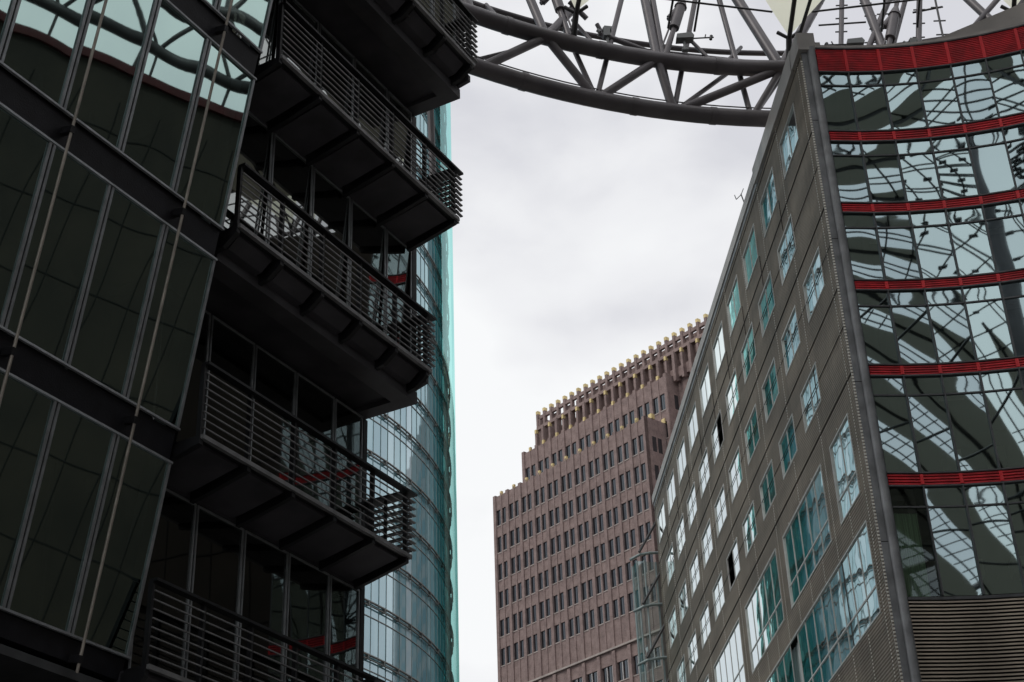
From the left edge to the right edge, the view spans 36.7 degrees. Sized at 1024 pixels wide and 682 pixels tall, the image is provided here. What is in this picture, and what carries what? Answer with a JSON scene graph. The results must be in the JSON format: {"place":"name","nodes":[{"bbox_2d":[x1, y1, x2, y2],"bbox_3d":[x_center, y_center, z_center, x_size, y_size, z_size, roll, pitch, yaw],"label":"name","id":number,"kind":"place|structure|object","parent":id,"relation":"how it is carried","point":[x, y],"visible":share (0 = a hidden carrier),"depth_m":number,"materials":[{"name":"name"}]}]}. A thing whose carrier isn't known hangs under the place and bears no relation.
{"place":"outdoors","nodes":[
{"label":"outdoors","id":0,"kind":"place"},
{"bbox_2d":[363,102,459,681],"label":"glass tower","id":1,"kind":"structure","parent":0,"point":[409,635],"depth_m":112.55,"materials":[{"name":"teal glass"}]},
{"bbox_2d":[493,313,707,681],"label":"brick tower","id":2,"kind":"structure","parent":0,"point":[573,516],"depth_m":202.56,"materials":[{"name":"brick"}]},
{"bbox_2d":[497,395,678,681],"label":"windows","id":3,"kind":"structure","parent":2,"relation":"in","point":[596,434],"depth_m":205.19,"materials":[{"name":"black glass"}]},
{"bbox_2d":[591,489,595,505],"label":"window","id":4,"kind":"structure","parent":2,"relation":"in","point":[592,491],"depth_m":201.98,"materials":[{"name":"black glass"}]},
{"bbox_2d":[601,543,605,560],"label":"window","id":5,"kind":"structure","parent":2,"relation":"in","point":[603,545],"depth_m":197.09,"materials":[{"name":"black glass"}]},
{"bbox_2d":[603,454,607,469],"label":"window","id":6,"kind":"structure","parent":2,"relation":"in","point":[605,456],"depth_m":202.11,"materials":[{"name":"black glass"}]},
{"bbox_2d":[603,573,607,590],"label":"window","id":7,"kind":"structure","parent":2,"relation":"in","point":[604,575],"depth_m":195.10,"materials":[{"name":"black glass"}]},
{"bbox_2d":[604,667,608,681],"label":"window","id":8,"kind":"structure","parent":2,"relation":"in","point":[606,676],"depth_m":189.79,"materials":[{"name":"grey glass"}]},
{"bbox_2d":[605,482,609,498],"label":"window","id":9,"kind":"structure","parent":2,"relation":"in","point":[607,484],"depth_m":200.09,"materials":[{"name":"black glass"}]},
{"bbox_2d":[605,603,609,621],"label":"window","id":10,"kind":"structure","parent":2,"relation":"in","point":[606,605],"depth_m":193.09,"materials":[{"name":"black glass"}]},
{"bbox_2d":[607,510,611,527],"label":"window","id":11,"kind":"structure","parent":2,"relation":"in","point":[609,512],"depth_m":198.08,"materials":[{"name":"black glass"}]},
{"bbox_2d":[609,539,613,556],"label":"window","id":12,"kind":"structure","parent":2,"relation":"in","point":[611,542],"depth_m":196.03,"materials":[{"name":"black glass"}]},
{"bbox_2d":[611,569,616,586],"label":"window","id":13,"kind":"structure","parent":2,"relation":"in","point":[613,572],"depth_m":194.06,"materials":[{"name":"black glass"}]},
{"bbox_2d":[613,600,618,617],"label":"window","id":14,"kind":"structure","parent":2,"relation":"in","point":[616,614],"depth_m":192.08,"materials":[{"name":"black glass"}]},
{"bbox_2d":[614,507,618,523],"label":"window","id":15,"kind":"structure","parent":2,"relation":"in","point":[615,509],"depth_m":197.38,"materials":[{"name":"black glass"}]},
{"bbox_2d":[616,536,620,553],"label":"window","id":16,"kind":"structure","parent":2,"relation":"in","point":[618,538],"depth_m":195.32,"materials":[{"name":"black glass"}]},
{"bbox_2d":[618,446,622,462],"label":"window","id":17,"kind":"structure","parent":2,"relation":"in","point":[620,456],"depth_m":200.39,"materials":[{"name":"black glass"}]},
{"bbox_2d":[618,566,622,583],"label":"window","id":18,"kind":"structure","parent":2,"relation":"in","point":[619,568],"depth_m":193.30,"materials":[{"name":"black glass"}]},
{"bbox_2d":[619,661,624,680],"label":"window","id":19,"kind":"structure","parent":2,"relation":"in","point":[621,664],"depth_m":187.83,"materials":[{"name":"grey glass"}]},
{"bbox_2d":[620,474,624,490],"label":"window","id":20,"kind":"structure","parent":2,"relation":"in","point":[622,483],"depth_m":198.34,"materials":[{"name":"black glass"}]},
{"bbox_2d":[620,597,624,614],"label":"window","id":21,"kind":"structure","parent":2,"relation":"in","point":[622,598],"depth_m":191.23,"materials":[{"name":"black glass"}]},
{"bbox_2d":[622,503,626,520],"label":"window","id":22,"kind":"structure","parent":2,"relation":"in","point":[624,509],"depth_m":196.30,"materials":[{"name":"black glass"}]},
{"bbox_2d":[624,532,628,549],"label":"window","id":23,"kind":"structure","parent":2,"relation":"in","point":[626,536],"depth_m":194.25,"materials":[{"name":"black glass"}]},
{"bbox_2d":[625,659,628,677],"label":"window","id":24,"kind":"structure","parent":2,"relation":"in","point":[626,661],"depth_m":187.31,"materials":[{"name":"grey glass"}]},
{"bbox_2d":[626,562,631,579],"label":"window","id":25,"kind":"structure","parent":2,"relation":"in","point":[629,576],"depth_m":192.26,"materials":[{"name":"black glass"}]},
{"bbox_2d":[629,500,633,516],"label":"window","id":26,"kind":"structure","parent":2,"relation":"in","point":[630,502],"depth_m":195.55,"materials":[{"name":"black glass"}]},
{"bbox_2d":[629,593,633,610],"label":"window","id":27,"kind":"structure","parent":2,"relation":"in","point":[631,603],"depth_m":190.28,"materials":[{"name":"black glass"}]},
{"bbox_2d":[631,529,635,546],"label":"window","id":28,"kind":"structure","parent":2,"relation":"in","point":[632,531],"depth_m":193.51,"materials":[{"name":"black glass"}]},
{"bbox_2d":[632,438,637,454],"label":"window","id":29,"kind":"structure","parent":2,"relation":"in","point":[635,451],"depth_m":198.49,"materials":[{"name":"black glass"}]},
{"bbox_2d":[635,466,639,483],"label":"window","id":30,"kind":"structure","parent":2,"relation":"in","point":[637,477],"depth_m":196.56,"materials":[{"name":"black glass"}]},
{"bbox_2d":[637,495,641,512],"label":"window","id":31,"kind":"structure","parent":2,"relation":"in","point":[639,502],"depth_m":194.46,"materials":[{"name":"black glass"}]},
{"bbox_2d":[639,435,643,451],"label":"window","id":32,"kind":"structure","parent":2,"relation":"in","point":[640,437],"depth_m":197.71,"materials":[{"name":"black glass"}]},
{"bbox_2d":[639,525,644,542],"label":"window","id":33,"kind":"structure","parent":2,"relation":"in","point":[641,528],"depth_m":192.45,"materials":[{"name":"black glass"}]},
{"bbox_2d":[644,492,648,509],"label":"window","id":34,"kind":"structure","parent":2,"relation":"in","point":[646,494],"depth_m":193.68,"materials":[{"name":"black glass"}]},
{"bbox_2d":[649,554,653,570],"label":"window","id":35,"kind":"structure","parent":2,"relation":"in","point":[650,555],"depth_m":189.61,"materials":[{"name":"black glass"}]},
{"bbox_2d":[653,397,658,413],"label":"window","id":36,"kind":"structure","parent":2,"relation":"in","point":[656,408],"depth_m":203.39,"materials":[{"name":"grey glass"}]},
{"bbox_2d":[660,394,665,409],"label":"window","id":37,"kind":"structure","parent":2,"relation":"in","point":[663,406],"depth_m":202.55,"materials":[{"name":"black glass"}]},
{"bbox_2d":[444,0,1010,681],"label":"sky","id":38,"kind":"structure","parent":0,"point":[585,238],"materials":[{"name":"white"}]},
{"bbox_3d":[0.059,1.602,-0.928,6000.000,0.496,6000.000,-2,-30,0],"label":"ground","id":39,"kind":"structure","parent":0,"visible":0},
{"bbox_2d":[629,521,668,681],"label":"lift shaft","id":40,"kind":"object","parent":39,"relation":"on","point":[640,608],"visible":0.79,"depth_m":96.34,"materials":[{"name":"green metal"}]},
{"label":"plaza paving","id":41,"kind":"structure","parent":0,"visible":0},
{"bbox_2d":[0,0,477,681],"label":"office building","id":42,"kind":"structure","parent":41,"relation":"on","point":[220,220],"depth_m":27.25,"materials":[{"name":"metal"}]},
{"bbox_2d":[128,488,196,676],"bbox_3d":[-5.883,4.104,26.110,0.036,3.410,1.306,-17,-33,24],"label":"window","id":43,"kind":"structure","parent":42,"relation":"in","point":[171,558],"depth_m":26.27,"materials":[{"name":"glass"}]},
{"bbox_2d":[152,310,210,441],"bbox_3d":[-6.005,0.796,28.027,0.035,3.660,1.306,-17,-33,24],"label":"window","id":44,"kind":"structure","parent":42,"relation":"in","point":[188,423],"depth_m":28.36,"materials":[{"name":"glass"}]},
{"bbox_2d":[184,505,243,681],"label":"window","id":45,"kind":"structure","parent":42,"relation":"in","point":[218,544],"depth_m":27.32,"materials":[{"name":"glass"}]},
{"bbox_2d":[203,315,254,456],"bbox_3d":[-5.336,1.364,29.050,0.033,3.660,1.306,-17,-33,24],"label":"window","id":46,"kind":"structure","parent":42,"relation":"in","point":[232,352],"depth_m":29.37,"materials":[{"name":"glass"}]},
{"bbox_2d":[223,111,272,242],"bbox_3d":[-5.122,-3.049,29.581,0.204,3.210,1.306,-17,-33,24],"label":"window","id":47,"kind":"structure","parent":42,"relation":"in","point":[254,151],"depth_m":29.97,"materials":[{"name":"glass"}]},
{"bbox_2d":[232,0,280,64],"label":"window","id":48,"kind":"structure","parent":42,"relation":"in","point":[265,56],"depth_m":31.96,"materials":[{"name":"glass"}]},
{"bbox_2d":[236,530,288,681],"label":"window","id":49,"kind":"structure","parent":42,"relation":"in","point":[263,601],"depth_m":28.42,"materials":[{"name":"glass"}]},
{"bbox_2d":[250,345,296,482],"bbox_3d":[-4.667,1.932,30.072,0.034,3.660,1.306,-17,-33,24],"label":"window","id":50,"kind":"structure","parent":42,"relation":"in","point":[274,379],"depth_m":30.41,"materials":[{"name":"glass"}]},
{"bbox_2d":[263,132,312,274],"bbox_3d":[-4.452,-2.480,30.605,0.201,3.210,1.306,-17,-33,24],"label":"window","id":51,"kind":"structure","parent":42,"relation":"in","point":[290,174],"depth_m":30.91,"materials":[{"name":"glass"}]},
{"bbox_2d":[275,0,318,84],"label":"window","id":52,"kind":"structure","parent":42,"relation":"in","point":[291,2],"depth_m":33.00,"materials":[{"name":"glass"}]},
{"bbox_2d":[283,553,329,681],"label":"window","id":53,"kind":"structure","parent":42,"relation":"in","point":[308,588],"depth_m":29.52,"materials":[{"name":"glass"}]},
{"bbox_2d":[294,372,334,506],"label":"window","id":54,"kind":"structure","parent":42,"relation":"in","point":[315,406],"depth_m":31.46,"materials":[{"name":"glass"}]},
{"bbox_2d":[305,167,350,304],"bbox_3d":[-3.787,-1.909,31.632,0.206,3.210,1.306,-17,-33,24],"label":"window","id":55,"kind":"structure","parent":42,"relation":"in","point":[329,206],"depth_m":31.94,"materials":[{"name":"glass"}]},
{"bbox_2d":[314,23,353,118],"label":"window","id":56,"kind":"structure","parent":42,"relation":"in","point":[323,31],"depth_m":34.03,"materials":[{"name":"glass"}]},
{"bbox_2d":[327,575,359,681],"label":"window","id":57,"kind":"structure","parent":42,"relation":"in","point":[343,634],"depth_m":30.51,"materials":[{"name":"glass"}]},
{"bbox_2d":[334,399,362,524],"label":"window","id":58,"kind":"structure","parent":42,"relation":"in","point":[348,424],"depth_m":32.40,"materials":[{"name":"glass"}]},
{"bbox_2d":[344,199,385,332],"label":"window","id":59,"kind":"structure","parent":42,"relation":"in","point":[367,239],"depth_m":32.96,"materials":[{"name":"glass"}]},
{"bbox_2d":[353,58,387,149],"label":"window","id":60,"kind":"structure","parent":42,"relation":"in","point":[358,65],"depth_m":35.07,"materials":[{"name":"glass"}]},
{"bbox_2d":[381,229,411,352],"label":"window","id":61,"kind":"structure","parent":42,"relation":"in","point":[398,258],"depth_m":33.92,"materials":[{"name":"glass"}]},
{"bbox_2d":[387,90,411,173],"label":"window","id":62,"kind":"structure","parent":42,"relation":"in","point":[409,116],"depth_m":35.98,"materials":[{"name":"glass"}]},
{"bbox_2d":[417,0,432,16],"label":"window","id":63,"kind":"structure","parent":42,"relation":"in","point":[427,1],"depth_m":36.16,"materials":[{"name":"glass"}]},
{"bbox_2d":[433,0,455,41],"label":"window","id":64,"kind":"structure","parent":42,"relation":"in","point":[450,1],"depth_m":36.96,"materials":[{"name":"glass"}]},
{"bbox_2d":[652,2,1023,681],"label":"corner office block","id":65,"kind":"structure","parent":41,"relation":"on","point":[838,492],"depth_m":58.21,"materials":[{"name":"grey"}]},
{"bbox_2d":[657,498,669,543],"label":"window","id":66,"kind":"structure","parent":65,"relation":"in","point":[661,519],"depth_m":96.97,"materials":[{"name":"white glass"}]},
{"bbox_2d":[666,542,674,586],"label":"window","id":67,"kind":"structure","parent":65,"relation":"in","point":[670,555],"depth_m":93.58,"materials":[{"name":"glass"}]},
{"bbox_2d":[666,468,675,515],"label":"window","id":68,"kind":"structure","parent":65,"relation":"in","point":[671,491],"depth_m":93.14,"materials":[{"name":"white glass"}]},
{"bbox_2d":[668,605,677,648],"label":"window","id":69,"kind":"structure","parent":65,"relation":"in","point":[674,632],"depth_m":92.58,"materials":[{"name":"clear glass"}]},
{"bbox_2d":[676,513,685,559],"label":"window","id":70,"kind":"structure","parent":65,"relation":"in","point":[680,527],"depth_m":89.88,"materials":[{"name":"white glass"}]},
{"bbox_2d":[677,436,686,485],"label":"window","id":71,"kind":"structure","parent":65,"relation":"in","point":[681,457],"depth_m":89.44,"materials":[{"name":"white glass"}]},
{"bbox_2d":[677,654,686,681],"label":"window","id":72,"kind":"structure","parent":65,"relation":"in","point":[681,667],"depth_m":89.38,"materials":[{"name":"glass"}]},
{"bbox_2d":[678,578,688,623],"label":"window","id":73,"kind":"structure","parent":65,"relation":"in","point":[683,591],"depth_m":89.01,"materials":[{"name":"glass"}]},
{"bbox_2d":[686,481,697,530],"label":"window","id":74,"kind":"structure","parent":65,"relation":"in","point":[692,494],"depth_m":86.00,"materials":[{"name":"white glass"}]},
{"bbox_2d":[687,401,698,453],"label":"window","id":75,"kind":"structure","parent":65,"relation":"in","point":[693,430],"depth_m":85.64,"materials":[{"name":"white glass"}]},
{"bbox_2d":[688,628,698,674],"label":"window","id":76,"kind":"structure","parent":65,"relation":"in","point":[694,657],"depth_m":85.79,"materials":[{"name":"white glass"}]},
{"bbox_2d":[689,550,699,597],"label":"window","id":77,"kind":"structure","parent":65,"relation":"in","point":[695,562],"depth_m":85.33,"materials":[{"name":"white glass"}]},
{"bbox_2d":[698,447,710,498],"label":"window","id":78,"kind":"structure","parent":65,"relation":"in","point":[703,464],"depth_m":82.38,"materials":[{"name":"white glass"}]},
{"bbox_2d":[699,601,710,648],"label":"window","id":79,"kind":"structure","parent":65,"relation":"in","point":[705,614],"depth_m":82.18,"materials":[{"name":"white glass"}]},
{"bbox_2d":[699,362,711,417],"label":"window","id":80,"kind":"structure","parent":65,"relation":"in","point":[705,389],"depth_m":82.02,"materials":[{"name":"white glass"}]},
{"bbox_2d":[701,518,713,569],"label":"window","id":81,"kind":"structure","parent":65,"relation":"in","point":[707,532],"depth_m":81.56,"materials":[{"name":"white glass"}]},
{"bbox_2d":[711,409,723,464],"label":"window","id":82,"kind":"structure","parent":65,"relation":"in","point":[714,434],"depth_m":79.03,"materials":[{"name":"white glass"}]},
{"bbox_2d":[712,320,725,379],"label":"window","id":83,"kind":"structure","parent":65,"relation":"in","point":[718,349],"depth_m":78.19,"materials":[{"name":"white glass"}]},
{"bbox_2d":[712,570,725,621],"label":"window","id":84,"kind":"structure","parent":65,"relation":"in","point":[720,602],"depth_m":78.57,"materials":[{"name":"white glass"}]},
{"bbox_2d":[714,483,727,537],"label":"window","id":85,"kind":"structure","parent":65,"relation":"in","point":[720,500],"depth_m":77.99,"materials":[{"name":"white glass"}]},
{"bbox_2d":[713,618,746,681],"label":"window","id":86,"kind":"structure","parent":65,"relation":"in","point":[729,666],"depth_m":75.10,"materials":[{"name":"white glass"}]},
{"bbox_2d":[725,367,739,425],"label":"window","id":87,"kind":"structure","parent":65,"relation":"in","point":[733,382],"depth_m":74.99,"materials":[{"name":"white glass"}]},
{"bbox_2d":[726,537,740,590],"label":"window","id":88,"kind":"structure","parent":65,"relation":"in","point":[734,549],"depth_m":74.35,"materials":[{"name":"white glass"}]},
{"bbox_2d":[727,275,741,336],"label":"window","id":89,"kind":"structure","parent":65,"relation":"in","point":[734,307],"depth_m":74.46,"materials":[{"name":"teal glass"}]},
{"bbox_2d":[728,446,742,503],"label":"window","id":90,"kind":"structure","parent":65,"relation":"in","point":[738,479],"depth_m":74.26,"materials":[{"name":"white glass"}]},
{"bbox_2d":[741,322,756,383],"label":"window","id":91,"kind":"structure","parent":65,"relation":"in","point":[752,354],"depth_m":71.28,"materials":[{"name":"teal glass"}]},
{"bbox_2d":[742,500,757,557],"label":"window","id":92,"kind":"structure","parent":65,"relation":"in","point":[752,534],"depth_m":71.13,"materials":[{"name":"teal glass"}]},
{"bbox_2d":[742,223,758,289],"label":"window","id":93,"kind":"structure","parent":65,"relation":"in","point":[750,257],"depth_m":70.84,"materials":[{"name":"teal glass"}]},
{"bbox_2d":[744,404,760,465],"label":"window","id":94,"kind":"structure","parent":65,"relation":"in","point":[753,419],"depth_m":70.50,"materials":[{"name":"teal glass"}]},
{"bbox_2d":[745,548,784,673],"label":"window","id":95,"kind":"structure","parent":65,"relation":"in","point":[764,612],"depth_m":68.11,"materials":[{"name":"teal glass"}]},
{"bbox_2d":[758,270,775,337],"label":"window","id":96,"kind":"structure","parent":65,"relation":"in","point":[768,286],"depth_m":67.57,"materials":[{"name":"teal glass"}]},
{"bbox_2d":[759,459,776,520],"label":"window","id":97,"kind":"structure","parent":65,"relation":"in","point":[768,476],"depth_m":67.30,"materials":[{"name":"teal glass"}]},
{"bbox_2d":[760,166,777,237],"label":"window","id":98,"kind":"structure","parent":65,"relation":"in","point":[769,201],"depth_m":67.12,"materials":[{"name":"teal glass"}]},
{"bbox_2d":[762,357,779,422],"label":"window","id":99,"kind":"structure","parent":65,"relation":"in","point":[773,395],"depth_m":66.88,"materials":[{"name":"teal glass"}]},
{"bbox_2d":[777,214,796,285],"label":"window","id":100,"kind":"structure","parent":65,"relation":"in","point":[787,234],"depth_m":63.91,"materials":[{"name":"blue glass"}]},
{"bbox_2d":[778,413,797,479],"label":"window","id":101,"kind":"structure","parent":65,"relation":"in","point":[792,449],"depth_m":63.64,"materials":[{"name":"teal glass"}]},
{"bbox_2d":[779,102,799,179],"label":"window","id":102,"kind":"structure","parent":65,"relation":"in","point":[789,141],"depth_m":63.36,"materials":[{"name":"blue glass"}]},
{"bbox_2d":[781,305,800,375],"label":"window","id":103,"kind":"structure","parent":65,"relation":"in","point":[792,323],"depth_m":63.10,"materials":[{"name":"blue glass"}]},
{"bbox_2d":[782,464,832,608],"bbox_3d":[11.550,7.778,60.680,0.068,3.154,7.091,0,-30,-3],"label":"window","id":104,"kind":"structure","parent":65,"relation":"in","point":[807,538],"depth_m":60.57,"materials":[{"name":"teal glass"}]},
{"bbox_2d":[800,361,821,432],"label":"window","id":105,"kind":"structure","parent":65,"relation":"in","point":[810,411],"depth_m":60.06,"materials":[{"name":"blue glass"}]},
{"bbox_2d":[803,246,825,322],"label":"window","id":106,"kind":"structure","parent":65,"relation":"in","point":[819,285],"depth_m":59.42,"materials":[{"name":"blue glass"}]},
{"bbox_2d":[766,520,881,681],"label":"window","id":107,"kind":"structure","parent":65,"relation":"in","point":[825,641],"depth_m":56.37,"materials":[{"name":"teal glass"}]},
{"bbox_2d":[829,413,860,524],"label":"window","id":108,"kind":"structure","parent":65,"relation":"in","point":[842,455],"depth_m":55.27,"materials":[{"name":"blue glass"}]},
{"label":"forum building","id":109,"kind":"structure","parent":41,"relation":"on","visible":0},
{"bbox_2d":[427,0,1023,191],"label":"tent roof","id":110,"kind":"structure","parent":109,"relation":"on","point":[659,56],"depth_m":68.45,"materials":[{"name":"paint"}]},
{"bbox_2d":[596,25,611,42],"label":"floodlight","id":111,"kind":"object","parent":110,"relation":"on","point":[606,30],"visible":1,"depth_m":68.91,"materials":[{"name":"grey metal"}]},
{"bbox_2d":[676,32,713,51],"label":"floodlight","id":112,"kind":"object","parent":110,"relation":"attached to","point":[684,39],"visible":1,"depth_m":69.91,"materials":[{"name":"grey metal"}]},
{"bbox_2d":[824,37,864,44],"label":"floodlight","id":113,"kind":"object","parent":110,"relation":"attached to","point":[856,41],"visible":0.5,"depth_m":69.68,"materials":[{"name":"grey metal"}]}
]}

